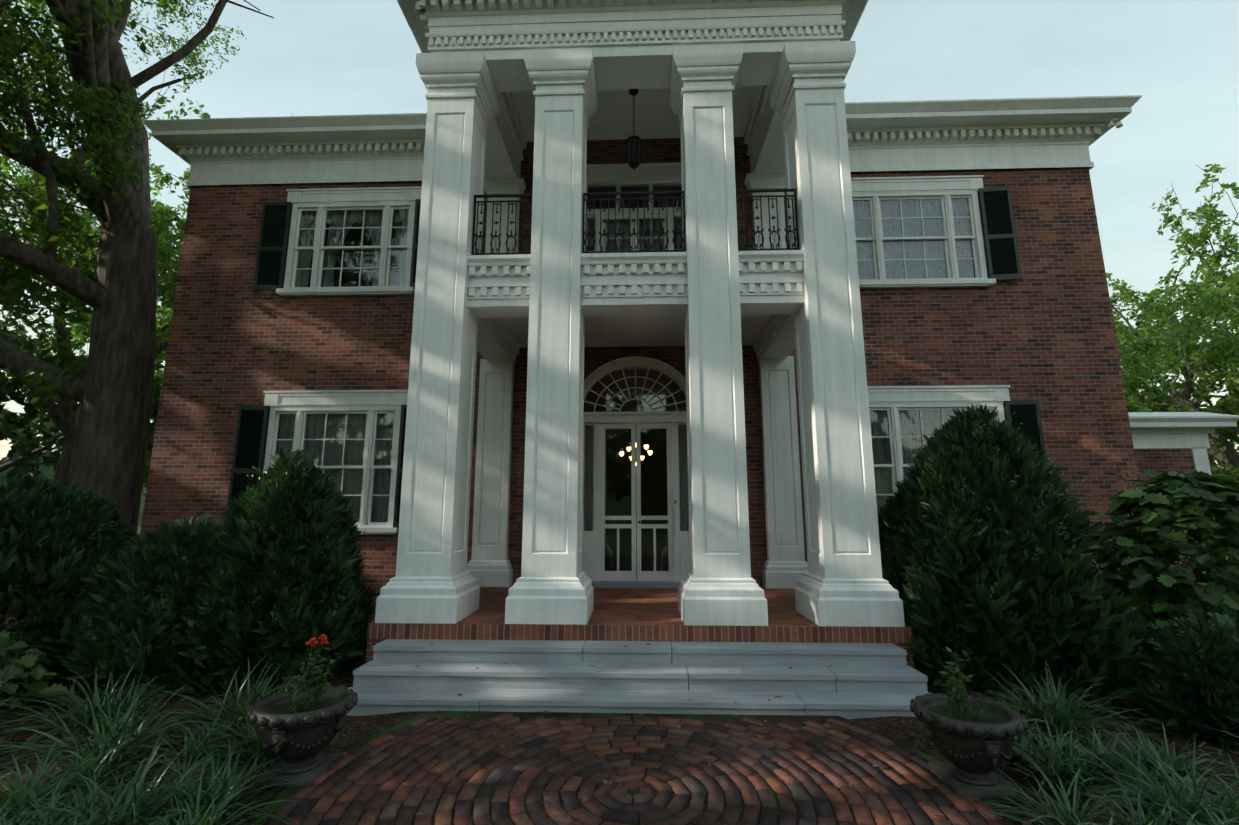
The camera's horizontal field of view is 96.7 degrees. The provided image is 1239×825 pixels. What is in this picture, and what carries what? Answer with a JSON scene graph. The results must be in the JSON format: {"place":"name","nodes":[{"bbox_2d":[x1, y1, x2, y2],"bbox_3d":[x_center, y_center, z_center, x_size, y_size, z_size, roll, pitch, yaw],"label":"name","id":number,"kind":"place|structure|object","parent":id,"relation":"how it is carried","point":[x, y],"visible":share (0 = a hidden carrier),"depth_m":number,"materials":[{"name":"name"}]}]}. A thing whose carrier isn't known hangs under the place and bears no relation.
{"place":"outdoors","nodes":[
{"label":"outdoors","id":0,"kind":"place"},
{"bbox_2d":[0,96,37,372],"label":"tree","id":1,"kind":"object","parent":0,"point":[29,347],"depth_m":14.62,"materials":[{"name":"green plant"}]},
{"bbox_2d":[0,319,154,481],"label":"distant tree","id":2,"kind":"object","parent":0,"point":[16,431],"depth_m":38.19,"materials":[{"name":"green plant"}]},
{"bbox_2d":[0,0,189,411],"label":"tree","id":3,"kind":"object","parent":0,"point":[71,38],"depth_m":10.70,"materials":[{"name":"green plant"}]},
{"bbox_2d":[0,152,190,495],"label":"tree","id":4,"kind":"object","parent":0,"point":[16,280],"depth_m":17.22,"materials":[{"name":"green plant"}]},
{"bbox_2d":[68,98,291,318],"bbox_3d":[-12.884,-3.362,25.925,19.145,20.028,16.195,0,-10,2],"label":"tree","id":5,"kind":"object","parent":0,"point":[179,235],"depth_m":20.55,"materials":[{"name":"green plant"}]},
{"bbox_2d":[0,0,1238,463],"bbox_3d":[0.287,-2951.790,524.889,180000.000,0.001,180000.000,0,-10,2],"label":"sky","id":6,"kind":"structure","parent":0,"point":[1174,64],"depth_m":3860.55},
{"bbox_2d":[220,168,1045,579],"bbox_3d":[0.234,-0.367,12.324,16.480,8.400,5.000,0,-10,2],"label":"dark house interior","id":7,"kind":"object","parent":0,"point":[618,468],"depth_m":14.32,"materials":[{"name":"black"}]},
{"bbox_2d":[247,710,1022,824],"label":"bedding soil","id":8,"kind":"structure","parent":0,"point":[287,792],"depth_m":3.85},
{"bbox_2d":[346,639,931,718],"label":"steps","id":9,"kind":"structure","parent":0,"point":[860,680],"depth_m":5.44,"materials":[{"name":"grey stone"}]},
{"bbox_2d":[1106,163,1238,482],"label":"green tree","id":10,"kind":"object","parent":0,"point":[1193,288],"depth_m":22.29,"materials":[{"name":"green plant"}]},
{"bbox_2d":[1106,272,1238,382],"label":"thin tree","id":11,"kind":"object","parent":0,"point":[1204,313],"depth_m":15.06,"materials":[{"name":"green plant"}]},
{"bbox_2d":[1134,448,1211,508],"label":"wing brick walls","id":12,"kind":"structure","parent":0,"point":[1163,460],"depth_m":12.16,"materials":[{"name":"red brick"}]},
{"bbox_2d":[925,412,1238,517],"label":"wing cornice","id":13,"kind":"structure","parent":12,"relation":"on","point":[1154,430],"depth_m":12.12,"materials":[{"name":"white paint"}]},
{"label":"lawn","id":14,"kind":"structure","parent":0,"visible":0},
{"bbox_2d":[0,630,78,708],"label":"hydrangea shrub","id":15,"kind":"object","parent":14,"relation":"on","point":[38,676],"depth_m":5.15,"materials":[{"name":"green plant"}]},
{"bbox_2d":[0,612,26,631],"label":"hydrangea panicles","id":16,"kind":"object","parent":15,"relation":"on","point":[11,617],"visible":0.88,"depth_m":5.46,"materials":[{"name":"white plant"}]},
{"bbox_2d":[0,470,139,694],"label":"yew shrub","id":17,"kind":"object","parent":14,"relation":"on","point":[32,509],"depth_m":5.88,"materials":[{"name":"green plant"}]},
{"bbox_2d":[0,465,133,632],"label":"shrub leaves","id":18,"kind":"object","parent":17,"relation":"on","point":[40,546],"visible":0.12,"depth_m":6.01,"materials":[{"name":"green plant"}]},
{"bbox_2d":[41,511,230,702],"bbox_3d":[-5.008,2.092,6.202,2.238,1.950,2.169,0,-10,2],"label":"bush","id":19,"kind":"object","parent":14,"relation":"on","point":[118,607],"depth_m":5.64,"materials":[{"name":"green plant"}]},
{"bbox_2d":[0,0,273,535],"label":"tree","id":20,"kind":"object","parent":14,"relation":"on","point":[112,392],"depth_m":11.34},
{"bbox_2d":[159,447,376,698],"bbox_3d":[-4.003,1.806,6.685,2.354,2.764,2.361,0,-10,2],"label":"yew shrub","id":21,"kind":"object","parent":14,"relation":"on","point":[297,518],"depth_m":5.99,"materials":[{"name":"green plant"}]},
{"bbox_2d":[178,457,374,642],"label":"shrub leaves","id":22,"kind":"object","parent":21,"relation":"attached to","point":[324,556],"visible":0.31,"depth_m":6.35,"materials":[{"name":"green plant"}]},
{"bbox_2d":[0,454,1236,526],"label":"distant hedgerow","id":23,"kind":"object","parent":14,"relation":"on","point":[48,472],"depth_m":60.52,"materials":[{"name":"green plant"}]},
{"bbox_2d":[0,330,58,432],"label":"distant tree","id":24,"kind":"object","parent":23,"relation":"on","point":[29,409],"depth_m":25.78,"materials":[{"name":"green plant"}]},
{"bbox_2d":[0,305,170,480],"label":"distant tree","id":25,"kind":"object","parent":23,"relation":"on","point":[25,390],"depth_m":30.05,"materials":[{"name":"green plant"}]},
{"bbox_2d":[0,628,1238,824],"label":"mulch beds","id":26,"kind":"object","parent":14,"relation":"on","point":[907,730],"visible":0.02,"depth_m":4.60,"materials":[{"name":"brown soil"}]},
{"bbox_2d":[247,686,357,790],"bbox_3d":[-2.297,2.368,3.983,0.706,0.540,0.706,0,-10,2],"label":"urn","id":27,"kind":"object","parent":26,"relation":"on","point":[302,758],"visible":0.92,"depth_m":3.82,"materials":[{"name":"grey stone"}]},
{"bbox_2d":[266,697,341,713],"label":"potting soil","id":28,"kind":"structure","parent":27,"relation":"in","point":[326,702],"depth_m":4.08,"materials":[{"name":"brown soil"}]},
{"bbox_2d":[283,636,343,713],"bbox_3d":[-2.253,1.910,4.040,0.332,0.515,0.368,8,-13,-39],"label":"urn plant","id":29,"kind":"object","parent":28,"relation":"on","point":[304,687],"depth_m":4.02,"materials":[{"name":"green plant"}]},
{"bbox_2d":[305,634,328,646],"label":"urn flowers","id":30,"kind":"object","parent":29,"relation":"attached to","point":[312,642],"visible":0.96,"depth_m":4.06,"materials":[{"name":"red plant"}]},
{"bbox_2d":[0,654,1238,824],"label":"liriope border plants","id":31,"kind":"object","parent":26,"relation":"on","point":[1173,799],"visible":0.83,"depth_m":3.72,"materials":[{"name":"green plant"}]},
{"bbox_2d":[263,713,1007,824],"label":"brick pavers","id":32,"kind":"object","parent":26,"relation":"on","point":[896,798],"visible":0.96,"depth_m":3.85,"materials":[{"name":"brown brick"}]},
{"bbox_2d":[317,643,943,824],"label":"fallen leaves","id":33,"kind":"object","parent":32,"relation":"on","point":[611,781],"visible":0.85,"depth_m":4.31,"materials":[{"name":"brown plant"}]},
{"bbox_2d":[910,693,1027,805],"bbox_3d":[2.430,2.339,3.821,0.706,0.540,0.706,0,-10,2],"label":"urn","id":34,"kind":"object","parent":26,"relation":"on","point":[971,752],"visible":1,"depth_m":3.66,"materials":[{"name":"grey stone"}]},
{"bbox_2d":[926,705,1007,722],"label":"potting soil","id":35,"kind":"structure","parent":34,"relation":"in","point":[987,717],"depth_m":3.90,"materials":[{"name":"brown soil"}]},
{"bbox_2d":[939,646,994,718],"bbox_3d":[2.399,1.897,3.889,0.320,0.492,0.393,0,-10,2],"label":"urn plant","id":36,"kind":"object","parent":35,"relation":"on","point":[956,684],"depth_m":3.85,"materials":[{"name":"green plant"}]},
{"bbox_2d":[1086,469,1238,649],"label":"hydrangea shrub","id":37,"kind":"object","parent":26,"relation":"on","point":[1196,501],"depth_m":5.86,"materials":[{"name":"green plant"}]},
{"bbox_2d":[1084,467,1227,580],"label":"shrub leaves","id":38,"kind":"object","parent":37,"relation":"on","point":[1183,561],"visible":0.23,"depth_m":5.88,"materials":[{"name":"green plant"}]},
{"bbox_2d":[1116,519,1238,637],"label":"yew shrub","id":39,"kind":"object","parent":26,"relation":"on","point":[1203,579],"depth_m":7.08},
{"bbox_2d":[366,585,914,668],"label":"brick porch floor","id":40,"kind":"structure","parent":14,"relation":"on","point":[635,614],"depth_m":6.12,"materials":[{"name":"red brick"}]},
{"bbox_2d":[592,580,679,587],"bbox_3d":[0.282,2.837,9.097,2.240,0.082,0.350,0,-10,2],"label":"door threshold","id":41,"kind":"object","parent":40,"relation":"on","point":[634,584],"depth_m":8.94,"materials":[{"name":"stone"}]},
{"bbox_2d":[375,41,904,626],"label":"columns","id":42,"kind":"structure","parent":40,"relation":"on","point":[795,137],"depth_m":6.98,"materials":[{"name":"white paint"}]},
{"bbox_2d":[625,89,642,169],"bbox_3d":[0.243,-4.764,9.283,0.312,1.482,0.271,0,-10,2],"label":"hanging lantern","id":43,"kind":"object","parent":42,"relation":"hanging from","point":[633,164],"depth_m":9.23,"materials":[{"name":"black metal"}]},
{"bbox_2d":[512,85,757,141],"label":"portico ceiling planks","id":44,"kind":"object","parent":42,"relation":"attached to","point":[655,117],"visible":0.23,"depth_m":9.97,"materials":[{"name":"white wood"}]},
{"bbox_2d":[471,189,799,254],"bbox_3d":[0.189,-2.485,7.312,4.310,0.950,0.040,0,-10,2],"label":"balcony railing","id":45,"kind":"object","parent":42,"relation":"on","point":[648,233],"visible":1,"depth_m":7.31,"materials":[{"name":"black metal"}]},
{"bbox_2d":[467,250,804,369],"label":"balcony","id":46,"kind":"structure","parent":42,"relation":"attached to","point":[642,284],"depth_m":7.11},
{"bbox_2d":[498,315,773,347],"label":"portico balcony ceiling planks","id":47,"kind":"object","parent":46,"relation":"attached to","point":[635,331],"visible":0.33,"depth_m":9.04,"materials":[{"name":"white wood"}]},
{"bbox_2d":[140,137,1141,622],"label":"brick house walls","id":48,"kind":"structure","parent":14,"relation":"on","point":[1042,329],"depth_m":9.91,"materials":[{"name":"red brick"}]},
{"bbox_2d":[262,390,407,533],"bbox_3d":[-5.090,0.859,9.749,2.680,2.530,0.220,0,-10,2],"label":"window frame","id":49,"kind":"object","parent":48,"relation":"attached to","point":[371,404],"visible":0.69,"depth_m":9.85,"materials":[{"name":"white wood"}]},
{"bbox_2d":[226,406,268,518],"bbox_3d":[-6.566,0.943,9.709,0.520,2.160,0.036,0,-10,0],"label":"shutter window","id":50,"kind":"structure","parent":49,"relation":"attached to","point":[250,438],"depth_m":9.76,"materials":[{"name":"black wood"}]},
{"bbox_2d":[276,413,393,521],"bbox_3d":[-5.089,0.970,9.780,2.110,1.920,0.040,0,-10,2],"label":"window glass","id":51,"kind":"object","parent":49,"relation":"in","point":[346,453],"visible":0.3,"depth_m":9.81,"materials":[{"name":"clear glass"}]},
{"bbox_2d":[277,413,393,521],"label":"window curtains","id":52,"kind":"object","parent":49,"relation":"attached to","point":[354,428],"depth_m":9.96,"materials":[{"name":"white fabric"}]},
{"bbox_2d":[393,405,406,528],"bbox_3d":[-3.621,0.924,9.600,0.520,2.160,0.036,-1,-10,6],"label":"shutter window","id":53,"kind":"structure","parent":49,"relation":"attached to","point":[399,466],"depth_m":9.60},
{"bbox_2d":[276,186,421,296],"bbox_3d":[-5.090,-3.244,10.466,2.680,2.160,0.220,0,-10,2],"label":"window frame","id":54,"kind":"object","parent":48,"relation":"attached to","point":[388,201],"visible":0.98,"depth_m":10.50,"materials":[{"name":"white wood"}]},
{"bbox_2d":[253,201,291,290],"bbox_3d":[-6.566,-3.161,10.423,0.520,1.790,0.036,0,-10,-1],"label":"window shutter","id":55,"kind":"object","parent":54,"relation":"attached to","point":[272,249],"depth_m":10.41,"materials":[{"name":"black wood"}]},
{"bbox_2d":[296,210,407,286],"bbox_3d":[-5.089,-3.133,10.496,2.110,1.550,0.040,0,-10,2],"label":"window glass","id":56,"kind":"object","parent":54,"relation":"in","point":[351,245],"visible":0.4,"depth_m":10.50,"materials":[{"name":"clear glass"}]},
{"bbox_2d":[296,210,408,286],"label":"window curtains","id":57,"kind":"object","parent":54,"relation":"attached to","point":[376,234],"depth_m":10.67,"materials":[{"name":"white fabric"}]},
{"bbox_2d":[410,199,420,288],"bbox_3d":[-3.621,-3.179,10.317,0.520,1.790,0.036,-1,-10,6],"label":"window shutter","id":58,"kind":"object","parent":54,"relation":"attached to","point":[415,242],"depth_m":10.32,"materials":[{"name":"black wood"}]},
{"bbox_2d":[586,162,681,250],"bbox_3d":[0.287,-3.135,10.277,2.520,3.190,0.220,0,-10,2],"label":"door frame","id":59,"kind":"object","parent":48,"relation":"attached to","point":[650,175],"visible":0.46,"depth_m":10.41,"materials":[{"name":"white wood"}]},
{"bbox_2d":[587,220,682,250],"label":"door curtains","id":60,"kind":"object","parent":59,"relation":"attached to","point":[612,229],"depth_m":10.41,"materials":[{"name":"white fabric"}]},
{"bbox_2d":[587,184,682,250],"bbox_3d":[0.286,-3.333,10.290,1.790,2.015,0.020,0,-10,2],"label":"door glass","id":61,"kind":"object","parent":59,"relation":"in","point":[632,207],"visible":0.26,"depth_m":10.38,"materials":[{"name":"clear glass"}]},
{"bbox_2d":[582,356,689,581],"bbox_3d":[0.286,0.917,9.549,2.240,3.855,0.260,0,-10,2],"label":"front door","id":62,"kind":"structure","parent":48,"relation":"attached to","point":[593,554],"depth_m":9.46,"materials":[{"name":"white wood"}]},
{"bbox_2d":[584,425,688,530],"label":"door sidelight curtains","id":63,"kind":"object","parent":62,"relation":"attached to","point":[683,499],"depth_m":9.62,"materials":[{"name":"white fabric"}]},
{"bbox_2d":[584,366,688,530],"bbox_3d":[0.287,0.592,9.616,1.900,2.890,0.001,0,-10,2],"label":"window","id":64,"kind":"structure","parent":62,"relation":"in","point":[634,411],"depth_m":9.74,"materials":[{"name":"clear glass"}]},
{"bbox_2d":[605,428,668,570],"bbox_3d":[0.286,1.468,9.432,1.074,2.410,0.001,0,-10,2],"label":"double door","id":65,"kind":"structure","parent":62,"relation":"in","point":[631,501],"depth_m":9.43,"materials":[{"name":"clear glass"}]},
{"bbox_2d":[622,388,649,461],"bbox_3d":[0.352,0.334,12.314,0.591,1.784,0.324,3,-10,-18],"label":"chandelier","id":66,"kind":"object","parent":48,"relation":"hanging from","point":[636,411],"depth_m":12.30,"materials":[{"name":"gold metal"}]},
{"bbox_2d":[619,445,652,459],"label":"chandelier bulbs","id":67,"kind":"object","parent":66,"relation":"attached to","point":[629,448],"visible":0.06,"depth_m":12.21,"materials":[{"name":"white glass"}]},
{"bbox_2d":[142,0,1141,188],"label":"cornice","id":68,"kind":"structure","parent":48,"relation":"attached to","point":[1053,132],"depth_m":10.09,"materials":[{"name":"white paint"}]},
{"bbox_2d":[1108,118,1122,127],"bbox_3d":[8.991,-5.258,10.010,0.240,0.160,0.128,0,-10,2],"label":"floodlight","id":69,"kind":"object","parent":68,"relation":"attached to","point":[1111,124],"visible":0.98,"depth_m":9.98,"materials":[{"name":"white metal"}]},
{"bbox_2d":[851,175,995,288],"bbox_3d":[5.403,-3.307,10.105,2.680,2.160,0.220,0,-10,2],"label":"window frame","id":70,"kind":"object","parent":48,"relation":"attached to","point":[944,190],"visible":0.83,"depth_m":10.13,"materials":[{"name":"white wood"}]},
{"bbox_2d":[853,199,973,278],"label":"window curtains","id":71,"kind":"object","parent":70,"relation":"attached to","point":[888,255],"depth_m":10.27,"materials":[{"name":"white fabric"}]},
{"bbox_2d":[853,199,975,278],"bbox_3d":[5.405,-3.196,10.136,2.110,1.550,0.040,0,-10,2],"label":"window glass","id":72,"kind":"object","parent":70,"relation":"in","point":[915,236],"visible":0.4,"depth_m":10.14,"materials":[{"name":"clear glass"}]},
{"bbox_2d":[978,186,1021,280],"bbox_3d":[6.872,-3.243,9.950,0.520,1.790,0.036,-1,-10,7],"label":"shutter window","id":73,"kind":"structure","parent":70,"relation":"attached to","point":[1001,243],"depth_m":9.94,"materials":[{"name":"black wood"}]},
{"bbox_2d":[867,385,1009,526],"bbox_3d":[5.403,0.796,9.389,2.680,2.530,0.220,0,-10,2],"label":"window frame","id":74,"kind":"object","parent":48,"relation":"attached to","point":[892,401],"visible":0.33,"depth_m":9.52,"materials":[{"name":"white wood"}]},
{"bbox_2d":[870,410,992,522],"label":"window glass","id":75,"kind":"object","parent":74,"relation":"attached to","point":[912,421],"depth_m":9.64,"materials":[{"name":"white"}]},
{"bbox_2d":[1004,400,1045,456],"bbox_3d":[6.871,0.859,9.230,0.520,2.160,0.036,-1,-10,8],"label":"shutter window","id":76,"kind":"structure","parent":74,"relation":"attached to","point":[1028,411],"depth_m":9.35,"materials":[{"name":"black wood"}]},
{"bbox_2d":[877,404,1164,712],"bbox_3d":[4.255,1.507,6.318,2.992,3.057,2.482,0,-10,2],"label":"yew shrub","id":77,"kind":"object","parent":14,"relation":"on","point":[987,472],"depth_m":5.67,"materials":[{"name":"green plant"}]},
{"bbox_2d":[1108,267,1238,485],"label":"tree","id":78,"kind":"object","parent":14,"relation":"on","point":[1229,432],"depth_m":28.46,"materials":[{"name":"green plant"}]},
{"bbox_2d":[1116,613,1238,750],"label":"box shrub","id":79,"kind":"object","parent":14,"relation":"on","point":[1190,697],"depth_m":4.64,"materials":[{"name":"green plant"}]},
{"bbox_2d":[1130,609,1238,712],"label":"box shrub shoots","id":80,"kind":"object","parent":79,"relation":"in","point":[1200,650],"visible":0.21,"depth_m":4.77,"materials":[{"name":"green plant"}]},
{"bbox_3d":[-5.797,2.263,7.324,2.089,1.657,1.969,0,-10,2],"label":"hydrangea shrub","id":81,"kind":"object","parent":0,"visible":0},
{"bbox_2d":[143,517,175,535],"bbox_3d":[-5.571,1.851,7.540,1.318,0.843,1.686,-7,-12,36],"label":"panicle hydrangea shrub","id":82,"kind":"object","parent":81,"relation":"on","point":[170,519],"depth_m":6.87,"materials":[{"name":"green plant"}]}
]}

